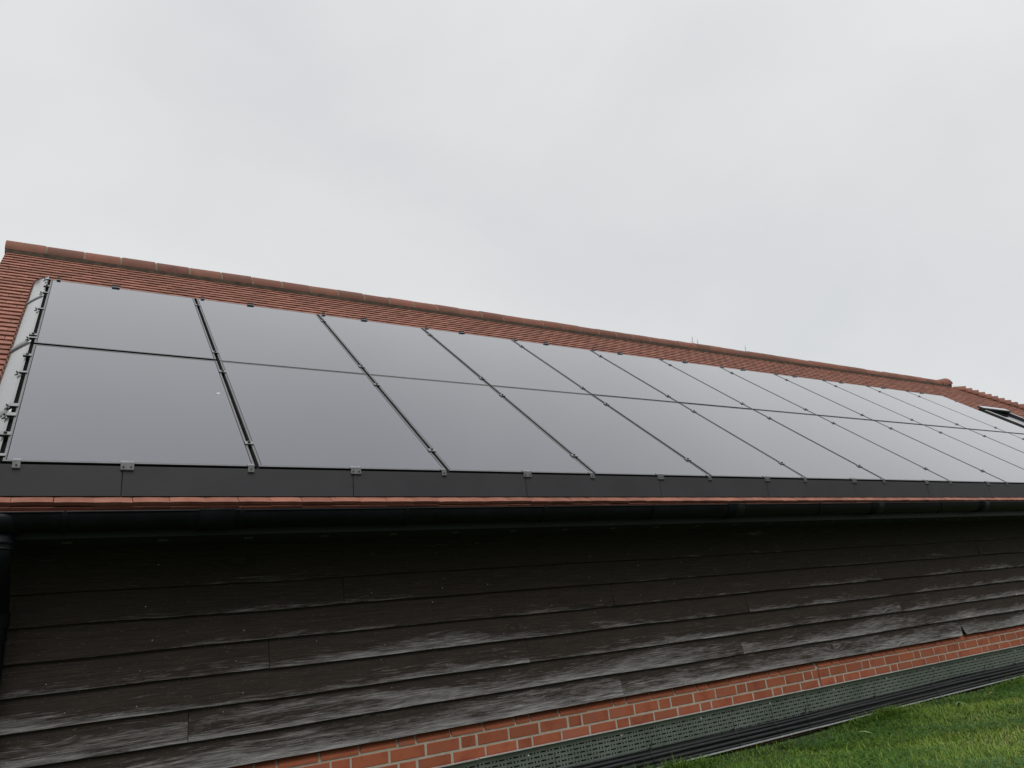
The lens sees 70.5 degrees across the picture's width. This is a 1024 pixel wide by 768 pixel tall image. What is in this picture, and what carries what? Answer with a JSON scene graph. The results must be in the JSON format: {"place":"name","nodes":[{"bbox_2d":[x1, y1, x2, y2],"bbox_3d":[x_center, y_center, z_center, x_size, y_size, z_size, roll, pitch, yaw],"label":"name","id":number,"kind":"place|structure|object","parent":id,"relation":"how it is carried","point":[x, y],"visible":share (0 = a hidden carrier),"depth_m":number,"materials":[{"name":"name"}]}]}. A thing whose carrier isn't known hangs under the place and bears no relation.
{"place":"outdoors","nodes":[
{"label":"outdoors","id":0,"kind":"place"},
{"bbox_2d":[0,0,1023,403],"label":"sky","id":1,"kind":"structure","parent":0,"point":[838,182],"materials":[{"name":"white"}]},
{"bbox_2d":[622,673,1023,767],"bbox_3d":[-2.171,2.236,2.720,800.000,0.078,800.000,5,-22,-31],"label":"ground","id":2,"kind":"structure","parent":0,"point":[806,735],"depth_m":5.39,"materials":[{"name":"green plant"}]},
{"bbox_2d":[433,758,478,767],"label":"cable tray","id":3,"kind":"object","parent":2,"relation":"on","point":[472,763],"visible":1,"depth_m":4.27,"materials":[{"name":"grey metal"}]},
{"bbox_2d":[0,240,1023,767],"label":"barn","id":4,"kind":"structure","parent":2,"relation":"on","point":[284,632],"depth_m":4.62,"materials":[{"name":"wood"}]},
{"bbox_2d":[0,412,16,463],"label":"side skirt plate","id":5,"kind":"object","parent":4,"relation":"attached to","point":[4,420],"visible":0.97,"depth_m":3.72,"materials":[{"name":"grey metal"}]},
{"bbox_2d":[0,342,32,416],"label":"side skirt plate","id":6,"kind":"object","parent":4,"relation":"attached to","point":[13,371],"visible":0.98,"depth_m":4.31,"materials":[{"name":"grey metal"}]},
{"bbox_2d":[9,295,45,352],"bbox_3d":[-3.531,-0.463,5.310,0.148,0.864,1.003,5,-22,-31],"label":"side skirt plate","id":7,"kind":"object","parent":4,"relation":"attached to","point":[27,323],"visible":0.99,"depth_m":5.23,"materials":[{"name":"grey metal"}]},
{"bbox_2d":[26,276,51,303],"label":"side skirt plate","id":8,"kind":"object","parent":4,"relation":"attached to","point":[37,289],"visible":0.98,"depth_m":6.02,"materials":[{"name":"grey metal"}]},
{"bbox_2d":[0,458,121,496],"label":"skirt plate","id":9,"kind":"object","parent":4,"relation":"attached to","point":[17,478],"visible":1,"depth_m":3.44,"materials":[{"name":"metal"}]},
{"bbox_2d":[120,461,352,496],"bbox_3d":[-1.433,0.513,3.891,1.190,0.183,0.030,5,-22,-31],"label":"skirt plate","id":10,"kind":"object","parent":4,"relation":"attached to","point":[139,481],"visible":1,"depth_m":3.85,"materials":[{"name":"metal"}]},
{"bbox_2d":[349,466,526,496],"bbox_3d":[-0.423,0.609,4.495,1.190,0.183,0.030,5,-22,-31],"label":"skirt plate","id":11,"kind":"object","parent":4,"relation":"attached to","point":[443,483],"visible":1,"depth_m":4.45,"materials":[{"name":"metal"}]},
{"bbox_2d":[521,470,661,496],"bbox_3d":[0.587,0.704,5.099,1.190,0.183,0.030,5,-22,-31],"label":"skirt plate","id":12,"kind":"object","parent":4,"relation":"attached to","point":[543,485],"visible":1,"depth_m":5.06,"materials":[{"name":"metal"}]},
{"bbox_2d":[655,473,768,496],"bbox_3d":[1.598,0.798,5.703,1.190,0.183,0.030,5,-22,-31],"label":"skirt plate","id":13,"kind":"object","parent":4,"relation":"attached to","point":[709,486],"visible":1,"depth_m":5.67,"materials":[{"name":"metal"}]},
{"bbox_2d":[763,476,856,496],"bbox_3d":[2.608,0.893,6.307,1.190,0.183,0.030,5,-22,-31],"label":"skirt plate","id":14,"kind":"object","parent":4,"relation":"attached to","point":[805,487],"visible":1,"depth_m":6.27,"materials":[{"name":"metal"}]},
{"bbox_2d":[850,478,929,496],"bbox_3d":[3.619,0.988,6.911,1.190,0.183,0.030,5,-22,-31],"label":"skirt plate","id":15,"kind":"object","parent":4,"relation":"attached to","point":[883,488],"visible":1,"depth_m":6.88,"materials":[{"name":"metal"}]},
{"bbox_2d":[922,479,990,496],"bbox_3d":[4.629,1.083,7.515,1.190,0.183,0.030,5,-22,-31],"label":"skirt plate","id":16,"kind":"object","parent":4,"relation":"attached to","point":[942,489],"visible":1,"depth_m":7.48,"materials":[{"name":"metal"}]},
{"bbox_2d":[985,481,1023,496],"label":"skirt plate","id":17,"kind":"object","parent":4,"relation":"attached to","point":[1005,490],"visible":1,"depth_m":7.99,"materials":[{"name":"metal"}]},
{"bbox_2d":[478,690,818,767],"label":"cable tray","id":18,"kind":"object","parent":2,"relation":"on","point":[580,750],"visible":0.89,"depth_m":5.00,"materials":[{"name":"grey metal"}]},
{"bbox_2d":[682,681,1023,767],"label":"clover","id":19,"kind":"object","parent":2,"relation":"on","point":[926,733],"visible":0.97,"depth_m":5.20,"materials":[{"name":"green plant"}]},
{"bbox_2d":[805,650,1008,727],"bbox_3d":[3.686,2.720,6.569,3.004,0.280,0.063,5,-22,-31],"label":"cable tray","id":20,"kind":"object","parent":2,"relation":"on","point":[826,696],"visible":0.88,"depth_m":6.47,"materials":[{"name":"grey metal"}]},
{"bbox_2d":[639,672,1022,767],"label":"cable","id":21,"kind":"object","parent":20,"relation":"on","point":[786,731],"visible":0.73,"depth_m":5.44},
{"bbox_2d":[617,669,1022,767],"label":"cable","id":22,"kind":"object","parent":21,"relation":"on","point":[853,710],"visible":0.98,"depth_m":5.94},
{"bbox_2d":[580,664,1023,767],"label":"cable","id":23,"kind":"object","parent":22,"relation":"on","point":[748,729],"visible":1,"depth_m":5.55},
{"bbox_2d":[567,662,1023,767],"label":"thin cable","id":24,"kind":"object","parent":23,"relation":"on","point":[777,720],"visible":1,"depth_m":5.52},
{"bbox_2d":[571,663,1020,766],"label":"thin cable","id":25,"kind":"object","parent":23,"relation":"on","point":[782,720],"visible":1,"depth_m":5.65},
{"bbox_2d":[641,672,1023,767],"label":"cable","id":26,"kind":"object","parent":20,"relation":"in","point":[824,723],"visible":0.93,"depth_m":5.78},
{"bbox_2d":[620,669,1023,767],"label":"cable","id":27,"kind":"object","parent":26,"relation":"on","point":[675,756],"visible":1,"depth_m":5.65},
{"bbox_2d":[599,666,1023,767],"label":"cable","id":28,"kind":"object","parent":27,"relation":"on","point":[649,757],"visible":1,"depth_m":5.62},
{"bbox_2d":[996,644,1023,678],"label":"cable tray","id":29,"kind":"object","parent":2,"relation":"on","point":[1007,656],"visible":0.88,"depth_m":7.50,"materials":[{"name":"grey metal"}]},
{"bbox_3d":[3.402,0.863,7.146,13.913,0.057,0.057,5,-22,-31],"label":"mounting rail","id":30,"kind":"object","parent":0,"visible":0},
{"bbox_2d":[0,344,254,468],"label":"solar panel","id":31,"kind":"object","parent":30,"relation":"attached to","point":[80,406],"visible":0.99,"depth_m":4.17,"materials":[{"name":"glass"},{"name":"metal"}]},
{"bbox_2d":[219,361,443,471],"bbox_3d":[-1.275,0.204,4.959,1.166,1.137,1.340,5,-22,-31],"label":"solar panel","id":32,"kind":"object","parent":30,"relation":"attached to","point":[298,419],"visible":0.99,"depth_m":4.77,"materials":[{"name":"glass"},{"name":"metal"}]},
{"bbox_2d":[369,375,590,474],"bbox_3d":[-0.287,0.296,5.549,1.166,1.137,1.340,5,-22,-31],"label":"solar panel","id":33,"kind":"object","parent":30,"relation":"attached to","point":[465,428],"visible":0.98,"depth_m":5.38,"materials":[{"name":"glass"},{"name":"metal"}]},
{"bbox_2d":[491,386,707,477],"bbox_3d":[0.700,0.390,6.139,1.166,1.137,1.340,5,-22,-31],"label":"solar panel","id":34,"kind":"object","parent":30,"relation":"attached to","point":[596,436],"visible":0.98,"depth_m":5.98,"materials":[{"name":"black glass"}]},
{"bbox_2d":[593,395,803,479],"bbox_3d":[1.688,0.481,6.729,1.166,1.137,1.340,5,-22,-31],"label":"solar panel","id":35,"kind":"object","parent":30,"relation":"attached to","point":[705,445],"visible":0.96,"depth_m":6.58,"materials":[{"name":"black glass"}]},
{"bbox_2d":[680,403,882,480],"bbox_3d":[2.675,0.575,7.319,1.166,1.137,1.340,5,-22,-31],"label":"solar panel","id":36,"kind":"object","parent":30,"relation":"attached to","point":[808,459],"visible":0.96,"depth_m":7.18,"materials":[{"name":"black glass"}]},
{"bbox_2d":[755,410,949,482],"bbox_3d":[3.662,0.667,7.909,1.166,1.137,1.340,5,-22,-31],"label":"solar panel","id":37,"kind":"object","parent":30,"relation":"attached to","point":[873,458],"visible":0.95,"depth_m":7.78,"materials":[{"name":"black glass"}]},
{"bbox_2d":[820,416,1005,483],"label":"solar panel","id":38,"kind":"object","parent":30,"relation":"attached to","point":[941,464],"visible":0.94,"depth_m":8.38,"materials":[{"name":"black glass"}]},
{"bbox_2d":[876,421,1023,483],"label":"solar panel","id":39,"kind":"object","parent":30,"relation":"attached to","point":[994,466],"visible":0.94,"depth_m":9.04,"materials":[{"name":"black glass"}]},
{"bbox_2d":[925,425,1023,468],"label":"solar panel","id":40,"kind":"object","parent":30,"relation":"attached to","point":[1001,451],"visible":0.95,"depth_m":9.88,"materials":[{"name":"black glass"}]},
{"bbox_2d":[969,429,1023,452],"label":"solar panel","id":41,"kind":"object","parent":30,"relation":"attached to","point":[1011,441],"visible":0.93,"depth_m":10.66,"materials":[{"name":"black glass"}]},
{"bbox_2d":[1010,433,1023,437],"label":"solar panel","id":42,"kind":"object","parent":30,"relation":"attached to","point":[1019,435],"visible":0.64,"depth_m":11.28,"materials":[{"name":"black glass"}]},
{"bbox_3d":[2.667,0.281,8.467,13.913,0.058,0.057,5,-22,-31],"label":"mounting rail","id":43,"kind":"object","parent":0,"visible":0},
{"bbox_2d":[29,277,218,360],"bbox_3d":[-3.094,-0.529,5.822,1.206,1.173,1.405,5,-22,-31],"label":"solar panel","id":44,"kind":"object","parent":43,"relation":"attached to","point":[115,318],"visible":0.95,"depth_m":5.64,"materials":[{"name":"glass"},{"name":"metal"}]},
{"bbox_2d":[195,296,365,373],"bbox_3d":[-2.090,-0.431,6.411,1.177,1.186,1.421,5,-22,-31],"label":"solar panel","id":45,"kind":"object","parent":43,"relation":"attached to","point":[249,333],"visible":0.94,"depth_m":6.24,"materials":[{"name":"glass"},{"name":"metal"}]},
{"bbox_2d":[317,312,488,385],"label":"solar panel","id":46,"kind":"object","parent":43,"relation":"attached to","point":[384,349],"visible":0.94,"depth_m":6.84,"materials":[{"name":"glass"},{"name":"metal"}]},
{"bbox_2d":[422,326,590,394],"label":"solar panel","id":47,"kind":"object","parent":43,"relation":"attached to","point":[499,362],"visible":0.94,"depth_m":7.44,"materials":[{"name":"grey glass"}]},
{"bbox_2d":[512,338,676,402],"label":"solar panel","id":48,"kind":"object","parent":43,"relation":"attached to","point":[592,373],"visible":0.91,"depth_m":8.04,"materials":[{"name":"grey glass"}]},
{"bbox_2d":[590,348,750,408],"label":"solar panel","id":49,"kind":"object","parent":43,"relation":"attached to","point":[675,384],"visible":0.91,"depth_m":8.63,"materials":[{"name":"grey glass"}]},
{"bbox_2d":[659,357,814,414],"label":"solar panel","id":50,"kind":"object","parent":43,"relation":"attached to","point":[752,396],"visible":0.91,"depth_m":9.24,"materials":[{"name":"grey glass"}]},
{"bbox_2d":[720,365,870,419],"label":"solar panel","id":51,"kind":"object","parent":43,"relation":"attached to","point":[802,397],"visible":0.9,"depth_m":9.83,"materials":[{"name":"grey glass"}]},
{"bbox_2d":[775,372,921,424],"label":"solar panel","id":52,"kind":"object","parent":43,"relation":"attached to","point":[853,402],"visible":0.87,"depth_m":10.42,"materials":[{"name":"grey glass"}]},
{"bbox_2d":[823,379,965,428],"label":"solar panel","id":53,"kind":"object","parent":43,"relation":"attached to","point":[906,410],"visible":0.93,"depth_m":11.02,"materials":[{"name":"grey glass"}]},
{"bbox_2d":[867,384,1005,432],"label":"solar panel","id":54,"kind":"object","parent":43,"relation":"attached to","point":[945,413],"visible":0.93,"depth_m":11.61,"materials":[{"name":"grey glass"}]},
{"bbox_2d":[907,390,1023,433],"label":"solar panel","id":55,"kind":"object","parent":43,"relation":"attached to","point":[981,416],"visible":0.86,"depth_m":12.24,"materials":[{"name":"grey glass"}]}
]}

